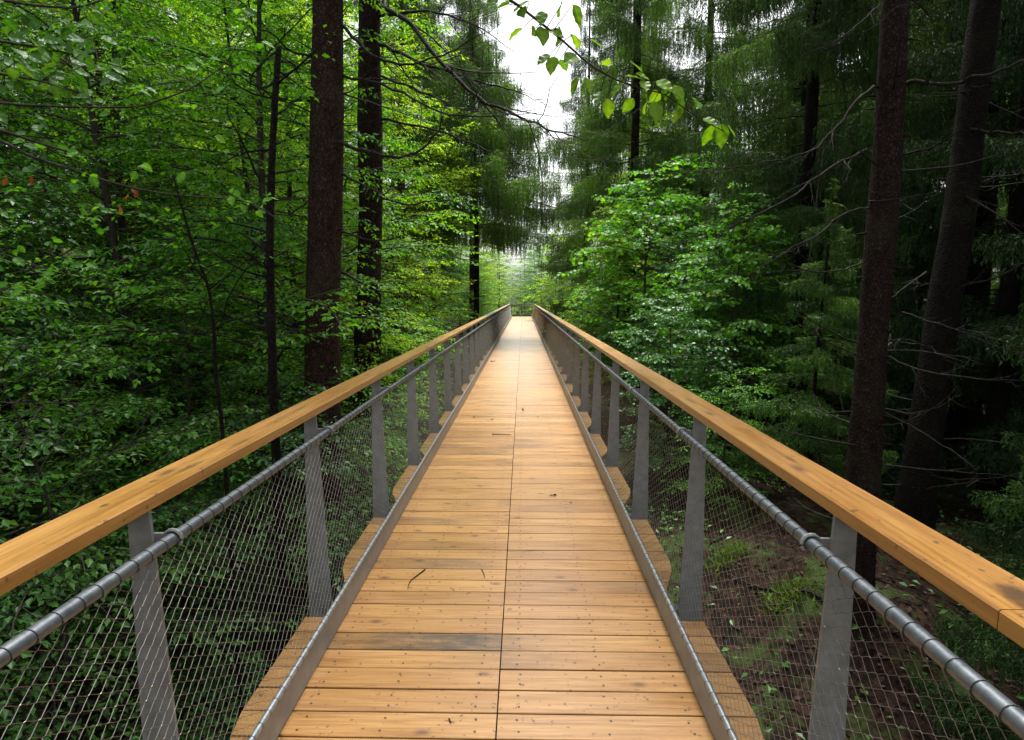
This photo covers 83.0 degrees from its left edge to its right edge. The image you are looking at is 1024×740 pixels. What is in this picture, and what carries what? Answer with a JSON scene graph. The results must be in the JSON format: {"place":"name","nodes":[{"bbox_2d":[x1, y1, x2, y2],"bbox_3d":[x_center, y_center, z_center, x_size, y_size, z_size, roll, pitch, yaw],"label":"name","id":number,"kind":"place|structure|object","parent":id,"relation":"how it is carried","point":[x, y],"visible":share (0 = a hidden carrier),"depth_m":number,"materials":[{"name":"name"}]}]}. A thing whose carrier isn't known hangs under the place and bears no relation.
{"place":"outdoors","nodes":[
{"label":"outdoors","id":0,"kind":"place"},
{"bbox_2d":[6,0,998,329],"label":"sky","id":1,"kind":"structure","parent":0,"point":[523,42],"materials":[{"name":"white"}]},
{"bbox_2d":[0,244,1023,739],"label":"forest floor","id":2,"kind":"structure","parent":0,"point":[800,516],"depth_m":7.76,"materials":[{"name":"plant"}]},
{"bbox_2d":[0,607,73,719],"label":"beech sapling","id":3,"kind":"object","parent":2,"relation":"on","point":[33,692],"visible":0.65,"depth_m":3.75,"materials":[{"name":"green plant"}]},
{"bbox_2d":[0,4,95,265],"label":"spruce tree","id":4,"kind":"object","parent":2,"relation":"on","point":[48,92],"visible":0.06,"depth_m":23.86,"materials":[{"name":"green plant"}]},
{"bbox_2d":[0,0,114,383],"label":"beech tree","id":5,"kind":"object","parent":2,"relation":"on","point":[25,92],"visible":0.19,"depth_m":10.83,"materials":[{"name":"green plant"}]},
{"bbox_2d":[0,3,115,327],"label":"beech tree","id":6,"kind":"object","parent":2,"relation":"on","point":[2,63],"visible":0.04,"depth_m":13.44,"materials":[{"name":"green plant"}]},
{"bbox_2d":[0,0,153,295],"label":"beech tree","id":7,"kind":"object","parent":2,"relation":"on","point":[72,76],"visible":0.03,"depth_m":16.92,"materials":[{"name":"green plant"}]},
{"bbox_2d":[0,40,180,382],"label":"beech sapling","id":8,"kind":"object","parent":2,"relation":"on","point":[78,158],"visible":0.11,"depth_m":12.24,"materials":[{"name":"green plant"}]},
{"bbox_2d":[0,114,182,543],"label":"beech sapling","id":9,"kind":"object","parent":2,"relation":"on","point":[43,229],"visible":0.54,"depth_m":7.64,"materials":[{"name":"green plant"}]},
{"bbox_2d":[0,79,184,432],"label":"beech sapling","id":10,"kind":"object","parent":2,"relation":"on","point":[95,238],"visible":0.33,"depth_m":10.74,"materials":[{"name":"green plant"}]},
{"bbox_2d":[0,183,218,705],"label":"beech sapling","id":11,"kind":"object","parent":2,"relation":"on","point":[7,300],"visible":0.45,"depth_m":5.95,"materials":[{"name":"green plant"}]},
{"bbox_2d":[13,77,226,328],"bbox_3d":[-10.502,-3.992,15.782,5.312,7.518,5.294,4,8,26],"label":"beech sapling","id":12,"kind":"object","parent":2,"relation":"on","point":[136,127],"visible":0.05,"depth_m":15.00,"materials":[{"name":"green plant"}]},
{"bbox_2d":[0,0,252,380],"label":"beech tree","id":13,"kind":"object","parent":2,"relation":"on","point":[98,73],"visible":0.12,"depth_m":13.00,"materials":[{"name":"green plant"}]},
{"bbox_2d":[9,79,261,421],"bbox_3d":[-8.230,-2.661,13.310,5.282,7.502,5.300,-6,9,-39],"label":"beech sapling","id":14,"kind":"object","parent":2,"relation":"on","point":[244,333],"visible":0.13,"depth_m":12.93,"materials":[{"name":"green plant"}]},
{"bbox_2d":[0,0,274,432],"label":"beech tree","id":15,"kind":"object","parent":2,"relation":"on","point":[122,223],"visible":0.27,"depth_m":11.00,"materials":[{"name":"green plant"}]},
{"bbox_2d":[0,313,297,739],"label":"beech sapling","id":16,"kind":"object","parent":2,"relation":"on","point":[65,574],"visible":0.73,"depth_m":4.85,"materials":[{"name":"green plant"}]},
{"bbox_2d":[78,0,226,267],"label":"spruce tree","id":17,"kind":"object","parent":2,"relation":"on","point":[161,78],"visible":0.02,"depth_m":22.68,"materials":[{"name":"green plant"}]},
{"bbox_2d":[0,0,306,490],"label":"beech tree","id":18,"kind":"object","parent":2,"relation":"on","point":[11,176],"visible":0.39,"depth_m":9.20,"materials":[{"name":"green plant"}]},
{"bbox_2d":[108,1,254,273],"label":"beech tree","id":19,"kind":"object","parent":2,"relation":"on","point":[193,74],"visible":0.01,"depth_m":27.27,"materials":[{"name":"green plant"}]},
{"bbox_2d":[13,188,353,641],"bbox_3d":[-4.438,0.437,7.965,4.237,5.997,4.223,-1,7,-11],"label":"beech sapling","id":20,"kind":"object","parent":2,"relation":"on","point":[176,301],"visible":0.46,"depth_m":7.39,"materials":[{"name":"green plant"}]},
{"bbox_2d":[136,1,239,271],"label":"beech tree","id":21,"kind":"object","parent":2,"relation":"on","point":[192,76],"depth_m":26.00,"materials":[{"name":"green plant"}]},
{"bbox_2d":[66,173,311,715],"bbox_3d":[-2.451,1.357,5.036,1.577,6.030,2.001,0,7,1],"label":"slender tree","id":22,"kind":"object","parent":2,"relation":"on","point":[222,432],"visible":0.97,"depth_m":5.09,"materials":[{"name":"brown plant"}]},
{"bbox_2d":[80,0,308,357],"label":"beech tree","id":23,"kind":"object","parent":2,"relation":"on","point":[201,145],"visible":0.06,"depth_m":16.40,"materials":[{"name":"green plant"}]},
{"bbox_2d":[131,173,303,360],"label":"beech sapling","id":24,"kind":"object","parent":2,"relation":"on","point":[246,331],"visible":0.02,"depth_m":16.08,"materials":[{"name":"green plant"}]},
{"bbox_2d":[57,0,394,464],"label":"beech tree","id":25,"kind":"object","parent":2,"relation":"on","point":[227,26],"visible":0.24,"depth_m":10.86,"materials":[{"name":"green plant"}]},
{"bbox_2d":[94,367,371,739],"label":"beech sapling","id":26,"kind":"object","parent":2,"relation":"on","point":[264,458],"visible":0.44,"depth_m":6.51,"materials":[{"name":"green plant"}]},
{"bbox_2d":[24,0,482,601],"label":"beech tree","id":27,"kind":"object","parent":2,"relation":"on","point":[202,240],"visible":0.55,"depth_m":7.79,"materials":[{"name":"green plant"}]},
{"bbox_2d":[155,0,353,650],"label":"slender tree","id":28,"kind":"object","parent":2,"relation":"on","point":[272,350],"visible":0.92,"depth_m":5.58,"materials":[{"name":"brown plant"}]},
{"bbox_2d":[176,1,351,279],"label":"beech tree","id":29,"kind":"object","parent":2,"relation":"on","point":[263,109],"visible":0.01,"depth_m":23.00,"materials":[{"name":"green plant"}]},
{"bbox_2d":[140,0,416,391],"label":"beech tree","id":30,"kind":"object","parent":2,"relation":"on","point":[289,187],"visible":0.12,"depth_m":14.88,"materials":[{"name":"green plant"}]},
{"bbox_2d":[204,0,399,307],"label":"beech tree","id":31,"kind":"object","parent":2,"relation":"on","point":[307,139],"visible":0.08,"depth_m":18.36,"materials":[{"name":"green plant"}]},
{"bbox_2d":[259,0,355,260],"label":"beech tree","id":32,"kind":"object","parent":2,"relation":"on","point":[301,120],"visible":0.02,"depth_m":27.24,"materials":[{"name":"green plant"}]},
{"bbox_2d":[161,0,483,453],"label":"beech tree","id":33,"kind":"object","parent":2,"relation":"on","point":[291,260],"visible":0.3,"depth_m":12.02,"materials":[{"name":"green plant"}]},
{"bbox_2d":[270,380,428,562],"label":"beech sapling","id":34,"kind":"object","parent":2,"relation":"on","point":[365,432],"visible":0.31,"depth_m":9.61,"materials":[{"name":"green plant"}]},
{"bbox_2d":[249,235,454,478],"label":"beech sapling","id":35,"kind":"object","parent":2,"relation":"on","point":[403,341],"visible":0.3,"depth_m":11.27,"materials":[{"name":"green plant"}]},
{"bbox_2d":[0,0,735,417],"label":"beech tree","id":36,"kind":"object","parent":2,"relation":"on","point":[720,134],"visible":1,"depth_m":2.48,"materials":[{"name":"green plant"}]},
{"bbox_2d":[212,0,569,634],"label":"spruce tree","id":37,"kind":"object","parent":2,"relation":"on","point":[324,201],"visible":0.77,"depth_m":7.26,"materials":[{"name":"brown plant"}]},
{"bbox_2d":[306,0,480,338],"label":"spruce tree","id":38,"kind":"object","parent":2,"relation":"on","point":[401,4],"visible":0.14,"depth_m":22.32,"materials":[{"name":"green plant"}]},
{"bbox_2d":[343,70,455,330],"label":"beech tree","id":39,"kind":"object","parent":2,"relation":"on","point":[406,208],"visible":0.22,"depth_m":22.44,"materials":[{"name":"green plant"}]},
{"bbox_2d":[305,0,496,362],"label":"beech tree","id":40,"kind":"object","parent":2,"relation":"on","point":[456,176],"visible":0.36,"depth_m":20.18,"materials":[{"name":"green plant"}]},
{"bbox_2d":[341,31,478,398],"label":"beech tree","id":41,"kind":"object","parent":2,"relation":"on","point":[391,190],"visible":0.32,"depth_m":16.76,"materials":[{"name":"green plant"}]},
{"bbox_2d":[351,0,471,341],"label":"spruce tree","id":42,"kind":"object","parent":2,"relation":"on","point":[444,35],"visible":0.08,"depth_m":26.46,"materials":[{"name":"green plant"}]},
{"bbox_2d":[353,249,471,396],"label":"beech sapling","id":43,"kind":"object","parent":2,"relation":"on","point":[420,289],"visible":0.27,"depth_m":17.95,"materials":[{"name":"green plant"}]},
{"bbox_2d":[381,298,462,424],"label":"beech sapling","id":44,"kind":"object","parent":2,"relation":"on","point":[431,325],"visible":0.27,"depth_m":15.20,"materials":[{"name":"green plant"}]},
{"bbox_2d":[385,0,484,325],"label":"spruce tree","id":45,"kind":"object","parent":2,"relation":"on","point":[456,254],"visible":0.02,"depth_m":34.37,"materials":[{"name":"green plant"}]},
{"bbox_2d":[385,132,487,339],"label":"beech tree","id":46,"kind":"object","parent":2,"relation":"on","point":[447,274],"visible":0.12,"depth_m":31.72,"materials":[{"name":"green plant"}]},
{"bbox_2d":[422,277,490,366],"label":"beech sapling","id":47,"kind":"object","parent":2,"relation":"on","point":[460,317],"visible":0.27,"depth_m":25.29,"materials":[{"name":"green plant"}]},
{"bbox_2d":[447,273,495,330],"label":"beech sapling","id":48,"kind":"object","parent":2,"relation":"on","point":[479,300],"visible":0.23,"depth_m":39.65,"materials":[{"name":"green plant"}]},
{"bbox_2d":[423,0,523,351],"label":"spruce tree","id":49,"kind":"object","parent":2,"relation":"on","point":[484,11],"visible":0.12,"depth_m":27.85,"materials":[{"name":"green plant"}]},
{"bbox_2d":[450,213,499,315],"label":"beech tree","id":50,"kind":"object","parent":2,"relation":"on","point":[481,272],"visible":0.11,"depth_m":45.20,"materials":[{"name":"green plant"}]},
{"bbox_2d":[450,210,507,326],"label":"beech tree","id":51,"kind":"object","parent":2,"relation":"on","point":[486,278],"visible":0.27,"depth_m":39.07,"materials":[{"name":"green plant"}]},
{"bbox_2d":[451,263,506,325],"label":"beech sapling","id":52,"kind":"object","parent":2,"relation":"on","point":[482,294],"visible":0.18,"depth_m":42.16,"materials":[{"name":"green plant"}]},
{"bbox_2d":[460,255,507,318],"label":"beech sapling","id":53,"kind":"object","parent":2,"relation":"on","point":[491,273],"visible":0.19,"depth_m":50.74,"materials":[{"name":"green plant"}]},
{"bbox_2d":[385,7,585,365],"bbox_3d":[-0.980,-6.920,23.412,8.100,14.504,8.303,-2,7,-16],"label":"spruce tree","id":54,"kind":"object","parent":2,"relation":"on","point":[504,201],"visible":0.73,"depth_m":22.24,"materials":[{"name":"green plant"}]},
{"bbox_2d":[311,0,672,533],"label":"spruce tree","id":55,"kind":"object","parent":2,"relation":"on","point":[370,16],"visible":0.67,"depth_m":9.97,"materials":[{"name":"brown plant"}]},
{"bbox_2d":[482,248,521,313],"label":"beech tree","id":56,"kind":"object","parent":2,"relation":"on","point":[512,294],"visible":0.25,"depth_m":63.25,"materials":[{"name":"green plant"}]},
{"bbox_2d":[480,246,526,314],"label":"beech tree","id":57,"kind":"object","parent":2,"relation":"on","point":[509,291],"visible":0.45,"depth_m":56.26,"materials":[{"name":"green plant"}]},
{"bbox_2d":[0,304,1023,739],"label":"footbridge","id":58,"kind":"object","parent":2,"relation":"on","point":[604,638],"visible":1,"depth_m":2.85,"materials":[{"name":"wood"},{"name":"galvanised steel"},{"name":"steel wire"}]},
{"bbox_2d":[0,317,1023,739],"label":"ground cover","id":59,"kind":"object","parent":2,"relation":"on","point":[768,729],"visible":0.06,"depth_m":8.59,"materials":[{"name":"green plant"}]},
{"bbox_2d":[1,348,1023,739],"bbox_3d":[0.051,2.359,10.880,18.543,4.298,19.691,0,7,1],"label":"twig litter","id":60,"kind":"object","parent":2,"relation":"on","point":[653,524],"visible":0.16,"depth_m":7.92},
{"bbox_2d":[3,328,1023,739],"bbox_3d":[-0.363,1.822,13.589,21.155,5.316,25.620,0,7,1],"label":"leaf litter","id":61,"kind":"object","parent":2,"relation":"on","point":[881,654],"visible":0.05,"depth_m":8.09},
{"bbox_2d":[508,249,544,313],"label":"beech tree","id":62,"kind":"object","parent":2,"relation":"on","point":[522,283],"visible":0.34,"depth_m":75.41,"materials":[{"name":"green plant"}]},
{"bbox_2d":[514,238,549,314],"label":"forest tree","id":63,"kind":"object","parent":2,"relation":"on","point":[529,279],"visible":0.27,"depth_m":70.60,"materials":[{"name":"plant"}]},
{"bbox_2d":[518,227,554,314],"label":"forest tree","id":64,"kind":"object","parent":2,"relation":"on","point":[532,282],"visible":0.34,"depth_m":63.06,"materials":[{"name":"plant"}]},
{"bbox_2d":[516,244,556,314],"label":"beech tree","id":65,"kind":"object","parent":2,"relation":"on","point":[527,283],"visible":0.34,"depth_m":66.62,"materials":[{"name":"green plant"}]},
{"bbox_2d":[519,234,590,330],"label":"beech sapling","id":66,"kind":"object","parent":2,"relation":"on","point":[546,248],"visible":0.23,"depth_m":43.87,"materials":[{"name":"green plant"}]},
{"bbox_2d":[531,274,578,328],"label":"beech sapling","id":67,"kind":"object","parent":2,"relation":"on","point":[549,283],"visible":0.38,"depth_m":42.04,"materials":[{"name":"green plant"}]},
{"bbox_2d":[543,162,605,312],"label":"beech tree","id":68,"kind":"object","parent":2,"relation":"on","point":[562,287],"visible":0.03,"depth_m":38.52,"materials":[{"name":"green plant"}]},
{"bbox_2d":[552,278,615,365],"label":"beech sapling","id":69,"kind":"object","parent":2,"relation":"on","point":[568,314],"visible":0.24,"depth_m":23.59,"materials":[{"name":"green plant"}]},
{"bbox_2d":[537,0,638,337],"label":"spruce tree","id":70,"kind":"object","parent":2,"relation":"on","point":[552,269],"visible":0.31,"depth_m":31.49,"materials":[{"name":"green plant"}]},
{"bbox_2d":[540,200,689,388],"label":"maple tree","id":71,"kind":"object","parent":2,"relation":"on","point":[619,277],"visible":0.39,"depth_m":19.29,"materials":[{"name":"green plant"}]},
{"bbox_2d":[566,0,688,343],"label":"forest tree","id":72,"kind":"object","parent":2,"relation":"on","point":[602,55],"visible":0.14,"depth_m":29.61,"materials":[{"name":"green plant"}]},
{"bbox_2d":[541,0,724,353],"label":"spruce tree","id":73,"kind":"object","parent":2,"relation":"on","point":[638,54],"visible":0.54,"depth_m":21.14,"materials":[{"name":"green plant"}]},
{"bbox_2d":[585,91,686,319],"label":"beech tree","id":74,"kind":"object","parent":2,"relation":"on","point":[624,174],"visible":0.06,"depth_m":26.00,"materials":[{"name":"green plant"}]},
{"bbox_2d":[575,196,698,351],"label":"beech sapling","id":75,"kind":"object","parent":2,"relation":"on","point":[611,313],"visible":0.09,"depth_m":23.50,"materials":[{"name":"green plant"}]},
{"bbox_2d":[554,156,740,416],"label":"maple tree","id":76,"kind":"object","parent":2,"relation":"on","point":[614,231],"visible":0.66,"depth_m":15.42,"materials":[{"name":"plant"}]},
{"bbox_2d":[608,286,742,477],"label":"maple tree","id":77,"kind":"object","parent":2,"relation":"on","point":[709,347],"visible":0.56,"depth_m":11.46,"materials":[{"name":"green plant"}]},
{"bbox_2d":[649,263,723,383],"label":"beech sapling","id":78,"kind":"object","parent":2,"relation":"on","point":[677,337],"visible":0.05,"depth_m":20.52,"materials":[{"name":"green plant"}]},
{"bbox_2d":[640,0,772,373],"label":"spruce tree","id":79,"kind":"object","parent":2,"relation":"on","point":[705,36],"visible":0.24,"depth_m":21.36,"materials":[{"name":"green plant"}]},
{"bbox_2d":[623,136,792,373],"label":"maple tree","id":80,"kind":"object","parent":2,"relation":"on","point":[692,180],"visible":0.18,"depth_m":18.73,"materials":[{"name":"plant"}]},
{"bbox_2d":[659,359,791,509],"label":"beech sapling","id":81,"kind":"object","parent":2,"relation":"on","point":[720,485],"visible":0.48,"depth_m":10.06,"materials":[{"name":"green plant"}]},
{"bbox_2d":[703,536,755,577],"bbox_3d":[3.080,2.647,8.370,0.765,0.542,0.711,0,7,1],"label":"grass tuft","id":82,"kind":"object","parent":2,"relation":"on","point":[738,544],"visible":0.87,"depth_m":8.32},
{"bbox_2d":[636,192,851,446],"bbox_3d":[4.954,-0.906,12.879,3.851,5.723,4.361,-4,8,-27],"label":"maple tree","id":83,"kind":"object","parent":2,"relation":"on","point":[734,332],"visible":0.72,"depth_m":12.74,"materials":[{"name":"plant"}]},
{"bbox_2d":[670,170,848,420],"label":"maple tree","id":84,"kind":"object","parent":2,"relation":"on","point":[787,339],"visible":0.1,"depth_m":15.41,"materials":[{"name":"plant"}]},
{"bbox_2d":[717,564,823,600],"bbox_3d":[3.470,2.826,7.615,0.256,0.274,1.630,-6,9,-40],"label":"fallen branch","id":85,"kind":"object","parent":2,"relation":"on","point":[817,595],"visible":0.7,"depth_m":7.56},
{"bbox_2d":[752,563,823,622],"bbox_3d":[3.506,2.825,7.362,0.937,0.614,0.743,0,7,1],"label":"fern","id":86,"kind":"object","parent":2,"relation":"on","point":[798,582],"visible":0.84,"depth_m":7.34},
{"bbox_2d":[694,0,906,398],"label":"spruce tree","id":87,"kind":"object","parent":2,"relation":"on","point":[805,8],"visible":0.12,"depth_m":16.33,"materials":[{"name":"green plant"}]},
{"bbox_2d":[737,94,865,394],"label":"beech tree","id":88,"kind":"object","parent":2,"relation":"on","point":[826,282],"visible":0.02,"depth_m":17.88,"materials":[{"name":"green plant"}]},
{"bbox_2d":[719,177,898,504],"bbox_3d":[4.942,-0.267,9.414,2.855,5.581,2.512,3,8,22],"label":"spruce tree","id":89,"kind":"object","parent":2,"relation":"on","point":[801,413],"visible":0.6,"depth_m":9.32,"materials":[{"name":"green plant"}]},
{"bbox_2d":[714,1,926,389],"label":"spruce tree","id":90,"kind":"object","parent":2,"relation":"on","point":[799,99],"visible":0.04,"depth_m":19.70,"materials":[{"name":"green plant"}]},
{"bbox_2d":[640,0,1023,629],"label":"spruce tree","id":91,"kind":"object","parent":2,"relation":"on","point":[866,437],"visible":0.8,"depth_m":6.28,"materials":[{"name":"brown plant"}]},
{"bbox_2d":[679,0,994,447],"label":"spruce tree","id":92,"kind":"object","parent":2,"relation":"on","point":[791,45],"visible":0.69,"depth_m":13.32,"materials":[{"name":"green plant"}]},
{"bbox_2d":[806,309,896,408],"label":"beech sapling","id":93,"kind":"object","parent":2,"relation":"on","point":[826,392],"visible":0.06,"depth_m":19.33,"materials":[{"name":"green plant"}]},
{"bbox_2d":[827,162,988,496],"bbox_3d":[8.758,-0.875,12.939,3.739,7.307,3.289,-6,9,-39],"label":"spruce tree","id":94,"kind":"object","parent":2,"relation":"on","point":[907,296],"visible":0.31,"depth_m":12.49,"materials":[{"name":"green plant"}]},
{"bbox_2d":[848,188,990,441],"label":"spruce tree","id":95,"kind":"object","parent":2,"relation":"on","point":[972,426],"visible":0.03,"depth_m":14.36,"materials":[{"name":"green plant"}]},
{"bbox_2d":[819,0,1023,398],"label":"spruce tree","id":96,"kind":"object","parent":2,"relation":"on","point":[922,120],"depth_m":19.29,"materials":[{"name":"green plant"}]},
{"bbox_2d":[823,0,1023,515],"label":"spruce tree","id":97,"kind":"object","parent":2,"relation":"on","point":[999,460],"visible":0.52,"depth_m":11.16,"materials":[{"name":"green plant"}]},
{"bbox_2d":[836,0,1022,447],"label":"spruce tree","id":98,"kind":"object","parent":2,"relation":"on","point":[986,273],"visible":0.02,"depth_m":14.88,"materials":[{"name":"green plant"}]},
{"bbox_2d":[849,0,1023,458],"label":"spruce tree","id":99,"kind":"object","parent":2,"relation":"on","point":[958,417],"visible":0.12,"depth_m":13.44,"materials":[{"name":"green plant"}]},
{"bbox_2d":[881,0,1023,529],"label":"spruce tree","id":100,"kind":"object","parent":2,"relation":"on","point":[915,498],"visible":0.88,"depth_m":7.84,"materials":[{"name":"brown plant"}]},
{"bbox_2d":[906,431,1023,739],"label":"spruce tree","id":101,"kind":"object","parent":2,"relation":"on","point":[989,657],"visible":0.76,"depth_m":5.14,"materials":[{"name":"green plant"}]},
{"bbox_2d":[968,253,1023,478],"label":"spruce tree","id":102,"kind":"object","parent":2,"relation":"on","point":[978,409],"visible":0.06,"depth_m":13.98,"materials":[{"name":"green plant"}]},
{"bbox_2d":[971,139,1023,532],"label":"spruce tree","id":103,"kind":"object","parent":2,"relation":"on","point":[1011,246],"visible":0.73,"depth_m":9.00,"materials":[{"name":"green plant"}]},
{"bbox_2d":[990,101,1009,307],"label":"spruce tree","id":104,"kind":"object","parent":2,"relation":"on","point":[1002,214],"visible":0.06,"depth_m":29.47,"materials":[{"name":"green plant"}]},
{"bbox_2d":[983,492,1023,647],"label":"spruce tree","id":105,"kind":"object","parent":2,"relation":"on","point":[999,562],"visible":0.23,"depth_m":6.80,"materials":[{"name":"green plant"}]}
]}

